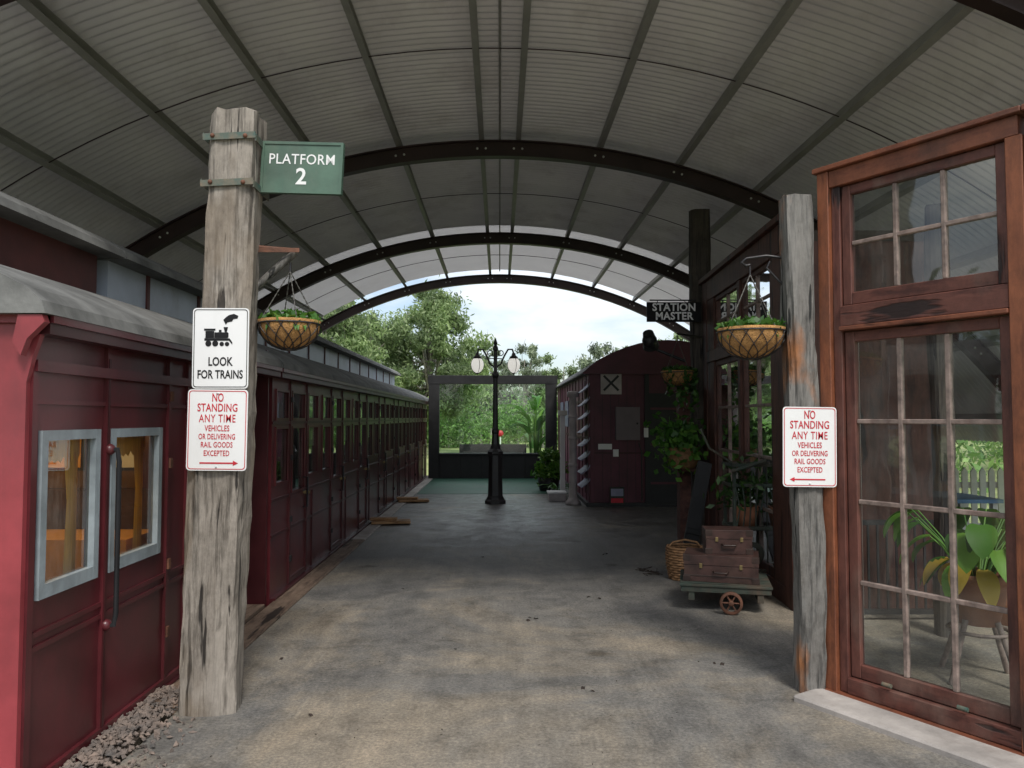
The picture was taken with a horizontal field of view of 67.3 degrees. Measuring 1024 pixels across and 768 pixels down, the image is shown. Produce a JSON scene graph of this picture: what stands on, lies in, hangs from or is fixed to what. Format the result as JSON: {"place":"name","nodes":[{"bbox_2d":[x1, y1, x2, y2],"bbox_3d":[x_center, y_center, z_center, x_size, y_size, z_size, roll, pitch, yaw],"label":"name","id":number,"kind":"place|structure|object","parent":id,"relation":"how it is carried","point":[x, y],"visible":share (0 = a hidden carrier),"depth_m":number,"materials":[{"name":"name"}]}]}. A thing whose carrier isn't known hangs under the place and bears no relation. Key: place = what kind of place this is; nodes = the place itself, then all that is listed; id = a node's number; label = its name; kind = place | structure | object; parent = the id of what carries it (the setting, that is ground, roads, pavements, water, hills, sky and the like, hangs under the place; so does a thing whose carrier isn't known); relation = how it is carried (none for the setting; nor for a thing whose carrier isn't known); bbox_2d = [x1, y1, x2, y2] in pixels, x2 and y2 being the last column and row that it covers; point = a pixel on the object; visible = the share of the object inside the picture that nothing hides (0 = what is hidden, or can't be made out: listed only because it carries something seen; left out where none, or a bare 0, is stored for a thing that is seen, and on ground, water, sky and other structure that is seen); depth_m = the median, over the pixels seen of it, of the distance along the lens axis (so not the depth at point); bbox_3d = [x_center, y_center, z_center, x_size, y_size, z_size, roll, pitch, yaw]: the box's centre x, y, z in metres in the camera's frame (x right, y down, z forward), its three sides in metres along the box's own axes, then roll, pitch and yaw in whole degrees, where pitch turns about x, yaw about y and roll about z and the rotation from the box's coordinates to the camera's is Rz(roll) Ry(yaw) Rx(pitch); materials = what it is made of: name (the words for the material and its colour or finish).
{"place":"outdoors","nodes":[
{"label":"outdoors","id":0,"kind":"place"},
{"bbox_2d":[354,270,689,404],"label":"sky","id":1,"kind":"structure","parent":0,"point":[562,324],"materials":[{"name":"white"}]},
{"bbox_2d":[119,479,1009,767],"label":"platform","id":2,"kind":"structure","parent":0,"point":[477,667],"depth_m":5.00,"materials":[{"name":"concrete"}]},
{"bbox_2d":[149,477,431,714],"bbox_3d":[-2.075,2.272,12.806,0.205,0.232,17.150,0,-3,-1],"label":"platform edging","id":3,"kind":"object","parent":2,"relation":"attached to","point":[262,621],"visible":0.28,"depth_m":7.26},
{"bbox_2d":[210,531,723,764],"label":"fallen leaves","id":4,"kind":"object","parent":2,"relation":"on","point":[642,570],"visible":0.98,"depth_m":6.37,"materials":[{"name":"brown plant"}]},
{"bbox_2d":[417,478,567,493],"bbox_3d":[-0.452,2.438,19.006,3.190,0.006,5.600,0,-3,-1],"label":"green carpet","id":5,"kind":"object","parent":2,"relation":"on","point":[477,486],"visible":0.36,"depth_m":17.92,"materials":[{"name":"green carpet"}]},
{"bbox_2d":[428,375,557,478],"bbox_3d":[-0.509,1.139,20.444,3.440,2.730,0.220,0,-3,-1],"label":"framed viewing screen","id":6,"kind":"object","parent":5,"relation":"on","point":[469,465],"visible":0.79,"depth_m":20.35,"materials":[{"name":"black paint"}]},
{"bbox_2d":[530,445,568,490],"bbox_3d":[0.828,1.840,16.939,0.872,1.062,0.923,0,-3,-1],"label":"potted shrub","id":7,"kind":"object","parent":5,"relation":"on","point":[544,472],"visible":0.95,"depth_m":16.80,"materials":[{"name":"green plant"}]},
{"bbox_2d":[471,338,519,503],"bbox_3d":[-0.314,0.682,14.531,0.936,3.120,0.388,0,-3,-1],"label":"street lamp","id":8,"kind":"object","parent":2,"relation":"on","point":[495,487],"visible":1,"depth_m":14.46,"materials":[{"name":"metal"}]},
{"bbox_2d":[535,483,577,489],"bbox_3d":[0.987,2.155,15.750,0.883,0.245,1.024,-1,-3,19],"label":"strappy plant","id":9,"kind":"object","parent":2,"relation":"on","point":[554,485],"visible":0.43,"depth_m":15.67,"materials":[{"name":"green plant"}]},
{"bbox_2d":[547,411,566,500],"bbox_3d":[0.900,1.399,15.229,0.430,1.750,0.760,0,-3,-1],"label":"white gate post","id":10,"kind":"object","parent":2,"relation":"on","point":[557,495],"visible":1,"depth_m":15.46,"materials":[{"name":"beige paint"}]},
{"bbox_2d":[566,391,580,504],"bbox_3d":[1.130,1.182,14.282,0.275,2.100,0.275,0,-3,-1],"label":"post","id":11,"kind":"object","parent":2,"relation":"on","point":[572,464],"visible":1,"depth_m":14.22,"materials":[{"name":"grey wood"}]},
{"bbox_2d":[556,340,691,506],"bbox_3d":[2.756,0.873,17.710,3.160,3.020,7.630,0,-3,-1],"label":"goods van","id":12,"kind":"object","parent":2,"relation":"on","point":[622,398],"visible":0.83,"depth_m":13.99,"materials":[{"name":"wood"}]},
{"bbox_2d":[610,487,623,503],"bbox_3d":[1.887,2.007,13.832,0.260,0.310,0.050,0,-3,-1],"label":"sign","id":13,"kind":"object","parent":12,"relation":"attached to","point":[616,495],"visible":1,"depth_m":13.81,"materials":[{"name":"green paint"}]},
{"bbox_2d":[665,539,702,580],"bbox_3d":[1.725,1.744,7.679,0.398,0.395,0.399,0,-3,-1],"label":"wicker basket","id":14,"kind":"object","parent":2,"relation":"on","point":[674,551],"visible":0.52,"depth_m":7.59,"materials":[{"name":"brown wicker"}]},
{"bbox_2d":[673,209,710,543],"bbox_3d":[2.351,-0.101,9.960,0.481,4.346,0.227,0,-3,-1],"label":"timber post","id":15,"kind":"object","parent":2,"relation":"on","point":[699,262],"visible":0.34,"depth_m":9.90,"materials":[{"name":"wood"}]},
{"bbox_2d":[642,330,684,362],"bbox_3d":[2.008,-0.500,10.206,0.576,0.437,0.287,0,-3,-1],"label":"spotlight","id":16,"kind":"object","parent":15,"relation":"attached to","point":[650,343],"visible":0.97,"depth_m":10.14,"materials":[{"name":"black paint"}]},
{"bbox_2d":[646,300,700,321],"bbox_3d":[2.063,-0.937,9.829,0.690,0.290,0.072,0,-3,-1],"label":"station master sign","id":17,"kind":"object","parent":15,"relation":"attached to","point":[657,311],"visible":1,"depth_m":9.80,"materials":[{"name":"black metal"}]},
{"bbox_2d":[643,400,708,481],"bbox_3d":[2.124,0.699,9.495,1.000,1.011,0.763,0,-3,-1],"label":"shelf plant","id":18,"kind":"object","parent":15,"relation":"attached to","point":[682,452],"visible":0.99,"depth_m":9.42,"materials":[{"name":"green plant"}]},
{"bbox_2d":[661,333,701,409],"bbox_3d":[2.110,-0.143,9.595,0.482,0.967,0.750,-1,-3,18],"label":"hanging basket","id":19,"kind":"object","parent":15,"relation":"hanging from","point":[678,376],"visible":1,"depth_m":9.38,"materials":[{"name":"metal"}]},
{"bbox_2d":[683,461,711,543],"bbox_3d":[2.067,1.411,8.591,0.435,1.100,0.134,2,-3,-33],"label":"leaning board","id":20,"kind":"object","parent":2,"relation":"on","point":[697,505],"visible":0.79,"depth_m":8.60,"materials":[{"name":"black paint"}]},
{"bbox_2d":[680,569,772,614],"bbox_3d":[1.823,1.778,6.608,0.740,0.222,0.740,-1,-3,13],"label":"luggage trolley","id":21,"kind":"object","parent":2,"relation":"on","point":[728,590],"visible":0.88,"depth_m":6.32,"materials":[{"name":"green paint"}]},
{"bbox_2d":[683,547,759,585],"bbox_3d":[1.789,1.554,6.572,0.616,0.224,0.401,-1,-3,17],"label":"suitcase","id":22,"kind":"object","parent":21,"relation":"on","point":[700,565],"visible":1,"depth_m":6.42,"materials":[{"name":"leather"}]},
{"bbox_2d":[702,526,753,554],"bbox_3d":[1.851,1.344,6.621,0.396,0.204,0.301,0,-3,7],"label":"suitcase","id":23,"kind":"object","parent":22,"relation":"on","point":[727,539],"visible":1,"depth_m":6.51,"materials":[{"name":"leather"}]},
{"bbox_2d":[699,428,767,572],"bbox_3d":[2.091,1.173,7.352,0.701,1.505,0.447,0,-3,-1],"label":"iron plant stand","id":24,"kind":"object","parent":2,"relation":"on","point":[757,528],"visible":0.53,"depth_m":7.24,"materials":[{"name":"green paint"}]},
{"bbox_2d":[703,451,765,525],"bbox_3d":[2.234,1.007,7.366,0.620,0.726,0.540,1,-3,-30],"label":"potted plant","id":25,"kind":"object","parent":24,"relation":"on","point":[728,492],"visible":0.76,"depth_m":7.33,"materials":[{"name":"green plant"}]},
{"bbox_2d":[778,194,826,692],"bbox_3d":[1.727,0.364,4.588,0.214,2.997,0.182,0,-3,-1],"label":"timber post","id":26,"kind":"object","parent":2,"relation":"on","point":[799,354],"visible":0.88,"depth_m":4.53,"materials":[{"name":"grey wood"}]},
{"bbox_2d":[714,254,785,359],"bbox_3d":[1.441,-0.466,4.670,0.434,0.641,0.413,0,-3,-1],"label":"hanging basket","id":27,"kind":"object","parent":26,"relation":"hanging from","point":[754,338],"visible":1,"depth_m":4.54,"materials":[{"name":"wicker"}]},
{"bbox_2d":[783,407,836,486],"bbox_3d":[1.733,0.366,4.477,0.321,0.469,0.012,0,-3,-1],"label":"no standing sign","id":28,"kind":"object","parent":26,"relation":"attached to","point":[809,446],"visible":1,"depth_m":4.48,"materials":[{"name":"metal"}]},
{"bbox_2d":[698,213,933,610],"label":"station office","id":29,"kind":"structure","parent":2,"relation":"on","point":[743,406],"depth_m":6.57,"materials":[{"name":"brown wood"}]},
{"bbox_2d":[862,520,933,614],"bbox_3d":[3.126,1.451,6.108,0.950,0.740,0.030,0,-3,-1],"label":"iron railing","id":30,"kind":"object","parent":2,"relation":"on","point":[888,610],"visible":0.34,"depth_m":6.10,"materials":[{"name":"black paint"}]},
{"bbox_2d":[794,689,1023,767],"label":"concrete step","id":31,"kind":"object","parent":2,"relation":"on","point":[957,747],"visible":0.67,"depth_m":3.86,"materials":[{"name":"grey concrete"}]},
{"bbox_2d":[812,104,1023,755],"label":"timber sash window wall","id":32,"kind":"structure","parent":2,"relation":"on","point":[851,318],"depth_m":4.10,"materials":[{"name":"brown wood"}]},
{"bbox_2d":[924,203,960,637],"bbox_3d":[4.178,0.351,7.707,4.096,3.245,2.159,2,-3,-37],"label":"veranda frame","id":33,"kind":"object","parent":2,"relation":"on","point":[935,343],"visible":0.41,"depth_m":5.70,"materials":[{"name":"brown wood"}]},
{"bbox_2d":[883,507,1008,684],"bbox_3d":[2.882,1.310,4.755,1.021,1.015,1.015,0,-3,-1],"label":"potted plant","id":34,"kind":"object","parent":2,"relation":"on","point":[984,545],"visible":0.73,"depth_m":4.62,"materials":[{"name":"green plant"}]},
{"bbox_2d":[957,493,1003,529],"bbox_3d":[4.467,1.586,8.261,1.200,0.760,0.700,0,-3,-1],"label":"veranda table","id":35,"kind":"object","parent":2,"relation":"on","point":[963,499],"visible":0.23,"depth_m":7.98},
{"bbox_2d":[975,562,1007,625],"bbox_3d":[3.935,1.534,6.012,1.175,0.666,1.217,0,-3,-1],"label":"potted plant","id":36,"kind":"object","parent":2,"relation":"on","point":[1004,620],"visible":0.02,"depth_m":5.92,"materials":[{"name":"plant"}]},
{"bbox_2d":[427,436,1004,522],"bbox_3d":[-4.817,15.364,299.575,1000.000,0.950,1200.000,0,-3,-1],"label":"ground","id":37,"kind":"structure","parent":0,"point":[456,450],"depth_m":30.62,"materials":[{"name":"green plant"}]},
{"bbox_2d":[59,684,196,767],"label":"gravel","id":38,"kind":"structure","parent":37,"relation":"on","point":[128,735],"depth_m":3.83,"materials":[{"name":"grey gravel"}]},
{"bbox_2d":[177,107,268,716],"bbox_3d":[-1.624,0.158,4.322,0.411,3.391,0.302,0,-3,-1],"label":"timber post","id":39,"kind":"object","parent":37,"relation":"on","point":[218,517],"visible":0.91,"depth_m":4.23,"materials":[{"name":"wood"}]},
{"bbox_2d":[186,389,247,470],"bbox_3d":[-1.600,0.249,4.174,0.329,0.443,0.012,0,-3,-1],"label":"no standing sign","id":40,"kind":"object","parent":39,"relation":"attached to","point":[217,423],"visible":1,"depth_m":4.18,"materials":[{"name":"metal"}]},
{"bbox_2d":[192,308,248,388],"bbox_3d":[-1.589,-0.195,4.197,0.305,0.440,0.006,0,-3,-1],"label":"look for trains sign","id":41,"kind":"object","parent":39,"relation":"attached to","point":[220,351],"visible":1,"depth_m":4.20,"materials":[{"name":"white metal"}]},
{"bbox_2d":[257,245,321,350],"bbox_3d":[-1.318,-0.497,4.456,0.427,0.605,0.372,0,-3,-1],"label":"hanging basket","id":42,"kind":"object","parent":39,"relation":"hanging from","point":[286,330],"visible":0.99,"depth_m":4.37,"materials":[{"name":"wicker"}]},
{"bbox_2d":[260,141,344,195],"bbox_3d":[-1.224,-1.227,4.391,0.543,0.316,0.051,0,-3,3],"label":"platform number sign","id":43,"kind":"object","parent":39,"relation":"attached to","point":[300,168],"visible":0.95,"depth_m":4.37,"materials":[{"name":"green metal"}]},
{"bbox_2d":[319,298,421,388],"bbox_3d":[-6.702,-0.435,31.948,5.072,7.018,5.575,-1,-3,29],"label":"eucalyptus tree","id":44,"kind":"object","parent":37,"relation":"on","point":[355,332],"visible":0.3,"depth_m":31.39,"materials":[{"name":"green plant"}]},
{"bbox_2d":[372,275,500,427],"bbox_3d":[-3.456,-0.908,34.952,6.328,8.234,5.566,1,-3,-24],"label":"eucalyptus tree","id":45,"kind":"object","parent":37,"relation":"on","point":[435,319],"visible":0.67,"depth_m":34.00,"materials":[{"name":"green plant"}]},
{"bbox_2d":[459,444,525,452],"bbox_3d":[-0.566,2.221,22.738,2.000,0.870,0.440,0,-3,-1],"label":"park bench","id":46,"kind":"object","parent":37,"relation":"on","point":[485,448],"visible":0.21,"depth_m":22.93,"materials":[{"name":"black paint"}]},
{"bbox_2d":[427,387,557,447],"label":"shrub bank","id":47,"kind":"object","parent":37,"relation":"on","point":[482,434],"visible":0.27,"depth_m":42.63,"materials":[{"name":"green plant"}]},
{"bbox_2d":[468,338,519,431],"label":"eucalyptus tree","id":48,"kind":"object","parent":37,"relation":"on","point":[502,387],"visible":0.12,"depth_m":47.47,"materials":[{"name":"green plant"}]},
{"bbox_2d":[0,0,1023,443],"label":"arched platform shed","id":49,"kind":"structure","parent":37,"relation":"on","point":[606,142],"depth_m":7.69,"materials":[{"name":"metal"}]},
{"bbox_2d":[497,339,550,441],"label":"eucalyptus tree","id":50,"kind":"object","parent":37,"relation":"on","point":[524,368],"visible":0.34,"depth_m":53.80,"materials":[{"name":"green plant"}]},
{"bbox_2d":[498,395,557,452],"bbox_3d":[0.540,1.450,21.686,2.068,2.324,2.188,-1,-3,20],"label":"banana plant","id":51,"kind":"object","parent":37,"relation":"on","point":[538,420],"visible":0.61,"depth_m":21.42,"materials":[{"name":"green plant"}]},
{"bbox_2d":[528,352,577,420],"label":"eucalyptus tree","id":52,"kind":"object","parent":37,"relation":"on","point":[570,370],"visible":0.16,"depth_m":51.84,"materials":[{"name":"green plant"}]},
{"bbox_2d":[573,341,627,372],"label":"eucalyptus tree","id":53,"kind":"object","parent":37,"relation":"on","point":[596,352],"visible":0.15,"depth_m":49.54,"materials":[{"name":"green plant"}]},
{"bbox_2d":[379,359,955,439],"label":"background tree line","id":54,"kind":"object","parent":37,"relation":"on","point":[458,420],"depth_m":63.13,"materials":[{"name":"green plant"}]},
{"bbox_2d":[658,332,688,341],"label":"eucalyptus tree","id":55,"kind":"object","parent":37,"relation":"on","point":[680,338],"visible":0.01,"depth_m":46.24,"materials":[{"name":"green plant"}]},
{"bbox_2d":[955,439,1003,494],"bbox_3d":[13.978,-0.398,26.814,18.118,6.733,30.846,-1,-3,27],"label":"background tree line","id":56,"kind":"object","parent":37,"relation":"on","point":[994,447],"visible":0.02,"depth_m":20.17,"materials":[{"name":"green plant"}]},
{"bbox_2d":[955,467,1004,528],"bbox_3d":[5.550,1.485,9.364,3.000,0.940,0.060,0,-3,-1],"label":"picket fence","id":57,"kind":"object","parent":37,"relation":"on","point":[982,484],"visible":0.23,"depth_m":9.35,"materials":[{"name":"beige paint"}]},
{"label":"railway track","id":58,"kind":"structure","parent":37,"relation":"on","visible":0},
{"bbox_2d":[0,191,283,767],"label":"railway carriage","id":59,"kind":"object","parent":58,"relation":"on","point":[95,388],"visible":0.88,"depth_m":3.86,"materials":[{"name":"red paint"}]},
{"bbox_2d":[96,241,428,606],"bbox_3d":[-3.615,1.089,13.354,3.040,3.797,15.810,0,-3,-1],"label":"railway carriage","id":60,"kind":"object","parent":58,"relation":"on","point":[347,444],"visible":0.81,"depth_m":8.64,"materials":[{"name":"red paint"}]}
]}

